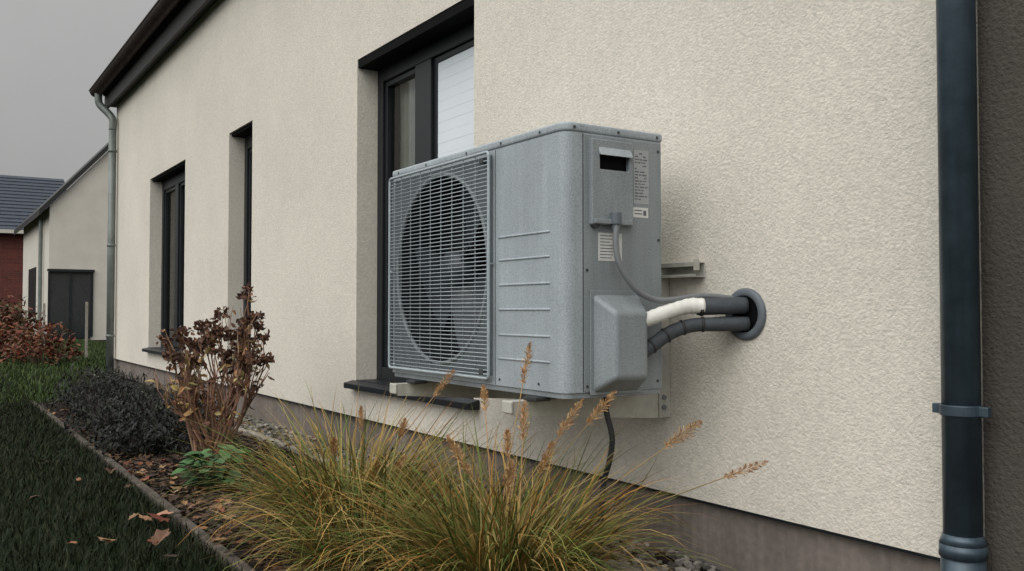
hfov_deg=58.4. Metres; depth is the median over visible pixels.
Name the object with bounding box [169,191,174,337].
window pane
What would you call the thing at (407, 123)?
window curtain
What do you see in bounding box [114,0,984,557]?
front wall
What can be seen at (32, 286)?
front window
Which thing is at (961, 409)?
downpipe
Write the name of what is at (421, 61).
window frame
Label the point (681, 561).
gravel
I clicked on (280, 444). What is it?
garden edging
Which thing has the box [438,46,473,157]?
window blind
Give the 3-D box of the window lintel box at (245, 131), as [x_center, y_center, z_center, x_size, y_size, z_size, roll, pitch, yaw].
[-1.898,-1.127,6.625,0.093,0.020,0.566,1,-2,-33]
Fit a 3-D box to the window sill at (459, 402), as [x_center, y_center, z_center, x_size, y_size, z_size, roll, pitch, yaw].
[-0.505,0.500,4.252,0.054,0.039,1.296,1,-2,-33]
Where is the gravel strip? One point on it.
(665, 560)
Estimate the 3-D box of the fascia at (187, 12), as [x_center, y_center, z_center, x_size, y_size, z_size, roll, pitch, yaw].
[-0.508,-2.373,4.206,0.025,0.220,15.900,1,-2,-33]
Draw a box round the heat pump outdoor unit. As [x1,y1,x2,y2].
[388,122,732,401]
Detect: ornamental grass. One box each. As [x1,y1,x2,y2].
[149,369,536,569]
[272,342,767,570]
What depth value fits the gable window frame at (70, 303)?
23.57 m
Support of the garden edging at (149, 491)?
on the ground at (68, 566)
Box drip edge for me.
[114,358,939,560]
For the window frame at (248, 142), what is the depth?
6.83 m
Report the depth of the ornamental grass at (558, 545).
2.27 m
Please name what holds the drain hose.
attached to the heat pump outdoor unit
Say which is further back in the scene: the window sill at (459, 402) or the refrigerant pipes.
the window sill at (459, 402)
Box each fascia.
[0,229,23,233]
[104,0,209,107]
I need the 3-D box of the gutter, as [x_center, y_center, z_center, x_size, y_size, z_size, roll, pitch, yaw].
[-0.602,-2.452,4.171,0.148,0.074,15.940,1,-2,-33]
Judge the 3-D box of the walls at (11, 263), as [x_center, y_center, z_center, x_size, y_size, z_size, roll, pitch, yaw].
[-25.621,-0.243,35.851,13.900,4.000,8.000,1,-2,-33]
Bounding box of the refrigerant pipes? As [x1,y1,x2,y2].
[646,288,765,357]
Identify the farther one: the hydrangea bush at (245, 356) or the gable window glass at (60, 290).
the gable window glass at (60, 290)
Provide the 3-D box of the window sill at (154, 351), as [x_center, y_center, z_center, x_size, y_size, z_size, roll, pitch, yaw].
[-3.247,0.619,8.488,0.054,0.039,1.525,1,-2,-33]
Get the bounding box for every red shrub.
[0,289,53,349]
[0,315,83,364]
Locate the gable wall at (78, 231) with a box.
[48,152,108,339]
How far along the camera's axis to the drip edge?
2.62 m
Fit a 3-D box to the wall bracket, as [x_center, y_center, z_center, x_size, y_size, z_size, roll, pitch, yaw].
[0.069,0.166,2.891,0.575,0.474,0.934,1,-2,-33]
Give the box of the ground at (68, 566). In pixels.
[0,340,227,570]
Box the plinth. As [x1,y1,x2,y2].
[116,360,939,570]
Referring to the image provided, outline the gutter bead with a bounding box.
[89,0,159,90]
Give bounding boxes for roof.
[0,175,65,228]
[103,0,186,96]
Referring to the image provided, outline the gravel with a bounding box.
[159,394,715,570]
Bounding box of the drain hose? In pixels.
[597,397,614,570]
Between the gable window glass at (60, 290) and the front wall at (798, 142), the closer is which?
the front wall at (798, 142)
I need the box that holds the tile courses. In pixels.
[0,177,64,229]
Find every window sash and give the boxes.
[164,182,184,340]
[248,148,251,338]
[384,40,473,366]
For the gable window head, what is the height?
0.065 m
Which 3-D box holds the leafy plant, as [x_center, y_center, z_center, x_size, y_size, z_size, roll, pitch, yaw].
[-1.224,0.758,3.784,0.374,0.200,0.343,1,-2,-33]
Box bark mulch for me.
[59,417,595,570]
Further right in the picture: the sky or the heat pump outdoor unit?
the heat pump outdoor unit
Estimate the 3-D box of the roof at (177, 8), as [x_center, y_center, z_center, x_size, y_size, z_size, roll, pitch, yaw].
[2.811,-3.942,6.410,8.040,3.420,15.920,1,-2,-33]
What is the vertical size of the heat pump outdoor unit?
0.747 m
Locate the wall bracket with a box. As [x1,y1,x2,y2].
[390,258,704,417]
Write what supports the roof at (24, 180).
on the walls at (11, 263)
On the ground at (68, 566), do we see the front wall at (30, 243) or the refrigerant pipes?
the front wall at (30, 243)
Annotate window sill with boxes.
[142,347,165,354]
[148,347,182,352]
[344,380,479,409]
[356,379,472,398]
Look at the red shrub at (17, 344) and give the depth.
12.94 m
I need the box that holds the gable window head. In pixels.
[47,269,94,271]
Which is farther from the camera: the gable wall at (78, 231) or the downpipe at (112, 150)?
the gable wall at (78, 231)
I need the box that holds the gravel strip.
[111,376,720,570]
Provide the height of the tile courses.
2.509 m
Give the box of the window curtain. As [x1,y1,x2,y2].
[400,78,414,168]
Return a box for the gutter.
[89,0,181,96]
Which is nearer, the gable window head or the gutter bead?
the gutter bead
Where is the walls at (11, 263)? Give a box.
[0,233,23,318]
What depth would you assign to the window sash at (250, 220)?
6.81 m
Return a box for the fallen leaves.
[0,399,662,568]
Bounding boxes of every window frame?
[47,272,93,338]
[161,170,184,349]
[243,134,251,338]
[377,21,473,382]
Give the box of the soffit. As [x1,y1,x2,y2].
[111,0,216,107]
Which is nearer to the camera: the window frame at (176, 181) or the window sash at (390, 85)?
the window sash at (390, 85)
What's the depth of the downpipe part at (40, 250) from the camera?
24.29 m
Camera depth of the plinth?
2.73 m
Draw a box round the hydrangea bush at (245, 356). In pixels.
[146,282,274,463]
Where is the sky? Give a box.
[0,0,156,184]
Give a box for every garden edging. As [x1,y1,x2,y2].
[30,401,255,570]
[91,374,641,570]
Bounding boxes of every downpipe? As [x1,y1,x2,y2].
[95,93,116,375]
[932,0,991,570]
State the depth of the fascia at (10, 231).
34.84 m
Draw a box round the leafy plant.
[171,443,261,490]
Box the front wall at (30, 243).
[22,206,49,334]
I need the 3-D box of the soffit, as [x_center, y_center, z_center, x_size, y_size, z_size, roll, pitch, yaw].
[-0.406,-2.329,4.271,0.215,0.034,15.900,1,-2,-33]
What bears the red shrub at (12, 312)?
on the ground at (68, 566)
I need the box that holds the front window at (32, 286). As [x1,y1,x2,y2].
[28,267,35,314]
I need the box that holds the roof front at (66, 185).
[14,142,108,234]
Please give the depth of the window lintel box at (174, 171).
8.63 m
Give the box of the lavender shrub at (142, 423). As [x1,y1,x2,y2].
[41,362,241,458]
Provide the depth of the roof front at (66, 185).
23.88 m
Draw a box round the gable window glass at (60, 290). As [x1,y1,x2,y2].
[50,274,90,336]
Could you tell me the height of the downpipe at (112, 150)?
3.296 m
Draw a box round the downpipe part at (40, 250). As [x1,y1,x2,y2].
[37,217,42,330]
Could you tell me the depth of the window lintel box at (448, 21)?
4.30 m
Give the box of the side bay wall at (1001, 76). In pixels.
[977,0,1023,570]
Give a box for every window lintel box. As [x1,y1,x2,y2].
[152,161,184,181]
[232,122,252,137]
[358,0,473,70]

